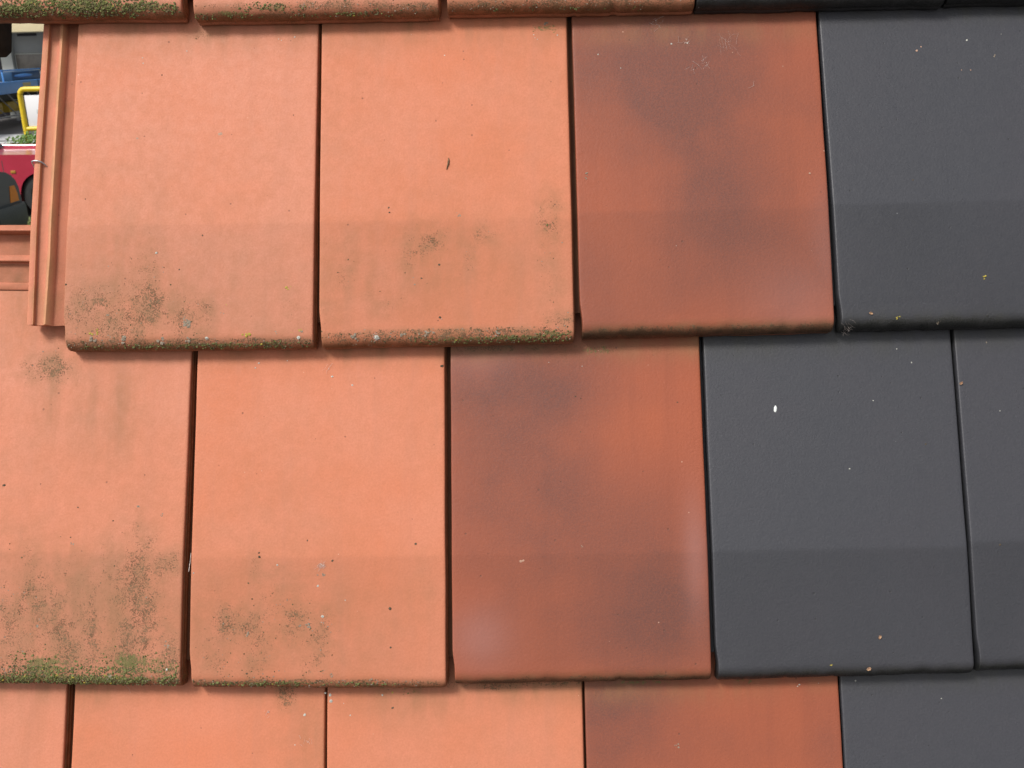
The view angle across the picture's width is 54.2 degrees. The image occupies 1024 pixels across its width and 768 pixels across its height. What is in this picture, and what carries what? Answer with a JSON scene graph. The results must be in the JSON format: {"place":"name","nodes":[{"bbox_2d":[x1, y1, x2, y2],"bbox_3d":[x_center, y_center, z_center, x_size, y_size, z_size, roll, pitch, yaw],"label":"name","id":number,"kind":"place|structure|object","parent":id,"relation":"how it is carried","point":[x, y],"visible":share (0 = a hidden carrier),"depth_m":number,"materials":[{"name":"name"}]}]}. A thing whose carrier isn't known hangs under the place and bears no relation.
{"place":"outdoors","nodes":[
{"label":"outdoors","id":0,"kind":"place"},
{"bbox_2d":[0,118,36,217],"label":"ground","id":1,"kind":"structure","parent":0,"point":[11,126],"depth_m":31.49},
{"bbox_2d":[0,172,28,224],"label":"parked car","id":2,"kind":"object","parent":1,"relation":"on","point":[13,208],"visible":0.86,"depth_m":10.34,"materials":[{"name":"paint"}]},
{"bbox_2d":[0,134,34,140],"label":"road marking","id":3,"kind":"object","parent":1,"relation":"on","point":[3,137],"depth_m":27.73,"materials":[{"name":"paint"}]},
{"bbox_2d":[0,141,34,143],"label":"road marking","id":4,"kind":"object","parent":1,"relation":"on","point":[9,142],"depth_m":25.71,"materials":[{"name":"paint"}]},
{"bbox_2d":[0,144,35,209],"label":"parked car","id":5,"kind":"object","parent":1,"relation":"on","point":[16,163],"visible":0.12,"depth_m":13.21,"materials":[{"name":"red paint"}]},
{"bbox_2d":[0,68,40,120],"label":"flatbed trailer","id":6,"kind":"object","parent":1,"relation":"on","point":[12,81],"visible":0.49,"depth_m":32.82,"materials":[{"name":"blue paint"}]},
{"bbox_2d":[17,86,39,133],"bbox_3d":[-7.551,-4.091,16.526,1.006,1.597,0.086,-1,18,0],"label":"frame sign","id":7,"kind":"object","parent":1,"relation":"on","point":[31,102],"visible":0.38,"depth_m":16.36,"materials":[{"name":"yellow metal"}]},
{"bbox_2d":[5,131,35,143],"bbox_3d":[-5.720,-3.537,15.770,4.194,0.953,0.722,-1,18,0],"label":"hedge","id":8,"kind":"object","parent":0,"point":[29,138],"visible":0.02,"depth_m":15.48,"materials":[{"name":"green plant"}]},
{"bbox_2d":[0,23,43,117],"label":"street building","id":9,"kind":"structure","parent":0,"point":[27,45],"depth_m":36.12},
{"bbox_2d":[0,57,10,117],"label":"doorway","id":10,"kind":"structure","parent":9,"relation":"in","point":[8,113],"depth_m":36.82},
{"bbox_2d":[14,53,41,69],"bbox_3d":[-15.469,-11.727,36.252,5.040,0.580,0.073,-1,19,0],"label":"window","id":11,"kind":"structure","parent":9,"relation":"in","point":[24,60],"depth_m":36.21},
{"bbox_3d":[0.569,-0.093,1.129,0.045,1.620,0.095,-1,-3,0],"label":"rafter","id":12,"kind":"object","parent":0,"visible":0},
{"label":"roof batten","id":13,"kind":"object","parent":12,"relation":"attached to","visible":0},
{"bbox_2d":[0,682,73,767],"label":"clay tile","id":14,"kind":"object","parent":13,"relation":"on","point":[35,725],"visible":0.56,"depth_m":1.03,"materials":[{"name":"orange tile"}]},
{"bbox_2d":[0,225,197,685],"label":"clay tile","id":15,"kind":"object","parent":14,"relation":"on","point":[96,461],"visible":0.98,"depth_m":1.03,"materials":[{"name":"orange tile"}]},
{"bbox_2d":[27,0,321,351],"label":"clay tile","id":16,"kind":"object","parent":15,"relation":"on","point":[175,201],"visible":0.98,"depth_m":1.05,"materials":[{"name":"orange ceramic"}]},
{"bbox_2d":[31,160,47,166],"bbox_3d":[-0.504,-0.225,1.064,0.024,0.028,0.014,16,25,42],"label":"wire clip","id":17,"kind":"object","parent":16,"relation":"attached to","point":[32,161],"visible":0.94,"depth_m":1.05,"materials":[{"name":"silver metal"}]},
{"bbox_2d":[0,0,189,23],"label":"clay tile","id":18,"kind":"object","parent":16,"relation":"on","point":[81,11],"visible":1,"depth_m":1.05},
{"bbox_2d":[0,23,11,56],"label":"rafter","id":19,"kind":"object","parent":18,"relation":"attached to","point":[5,39],"visible":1,"depth_m":1.11,"materials":[{"name":"brown wood"}]},
{"bbox_2d":[193,0,441,25],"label":"clay tile","id":20,"kind":"object","parent":16,"relation":"on","point":[249,12],"visible":1,"depth_m":1.05,"materials":[{"name":"orange ceramic"}]},
{"bbox_2d":[70,660,327,767],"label":"clay tile","id":21,"kind":"object","parent":13,"relation":"on","point":[188,724],"visible":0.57,"depth_m":1.03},
{"bbox_2d":[187,323,448,687],"bbox_3d":[-0.219,0.075,1.047,0.302,0.477,0.051,-1,-3,0],"label":"clay tile","id":22,"kind":"object","parent":21,"relation":"on","point":[306,463],"visible":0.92,"depth_m":1.03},
{"bbox_2d":[317,0,574,349],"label":"clay tile","id":23,"kind":"object","parent":22,"relation":"on","point":[419,245],"visible":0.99,"depth_m":1.04,"materials":[{"name":"orange ceramic"}]},
{"bbox_2d":[324,657,584,767],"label":"clay tile","id":24,"kind":"object","parent":13,"relation":"on","point":[452,724],"visible":0.45,"depth_m":1.03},
{"bbox_2d":[583,652,842,767],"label":"clay tile","id":25,"kind":"object","parent":13,"relation":"on","point":[782,722],"visible":0.49,"depth_m":1.03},
{"bbox_2d":[447,313,710,683],"bbox_3d":[0.049,0.069,1.046,0.304,0.474,0.051,-1,-3,0],"label":"clay tile","id":26,"kind":"object","parent":25,"relation":"on","point":[577,540],"visible":0.81,"depth_m":1.03,"materials":[{"name":"tile"}]},
{"bbox_2d":[568,8,833,339],"bbox_3d":[0.177,-0.285,1.064,0.304,0.474,0.051,-1,-3,0],"label":"clay tile","id":27,"kind":"object","parent":26,"relation":"on","point":[700,200],"visible":0.98,"depth_m":1.04,"materials":[{"name":"orange ceramic"}]},
{"bbox_2d":[447,0,694,17],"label":"clay tile","id":28,"kind":"object","parent":27,"relation":"on","point":[512,8],"visible":1,"depth_m":1.05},
{"bbox_2d":[694,0,944,13],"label":"clay tile","id":29,"kind":"object","parent":27,"relation":"on","point":[736,6],"visible":1,"depth_m":1.05,"materials":[{"name":"grey tile"}]},
{"bbox_2d":[699,304,973,679],"bbox_3d":[0.314,0.065,1.046,0.302,0.474,0.051,-1,-3,0],"label":"clay tile","id":30,"kind":"object","parent":25,"relation":"on","point":[836,536],"visible":0.81,"depth_m":1.03,"materials":[{"name":"grey tile"}]},
{"bbox_2d":[837,669,1023,767],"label":"clay tile","id":31,"kind":"object","parent":13,"relation":"on","point":[973,718],"visible":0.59,"depth_m":1.03,"materials":[{"name":"grey tile"}]},
{"bbox_2d":[950,328,1023,670],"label":"clay tile","id":32,"kind":"object","parent":31,"relation":"on","point":[988,368],"visible":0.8,"depth_m":1.03,"materials":[{"name":"grey tile"}]},
{"label":"roof batten","id":33,"kind":"object","parent":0,"visible":0},
{"bbox_2d":[816,6,1023,332],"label":"clay tile","id":34,"kind":"object","parent":33,"relation":"on","point":[923,119],"visible":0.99,"depth_m":1.04,"materials":[{"name":"grey tile"}]},
{"bbox_2d":[942,0,1023,7],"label":"clay tile","id":35,"kind":"object","parent":34,"relation":"on","point":[976,3],"visible":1,"depth_m":1.06,"materials":[{"name":"grey tile"}]}
]}

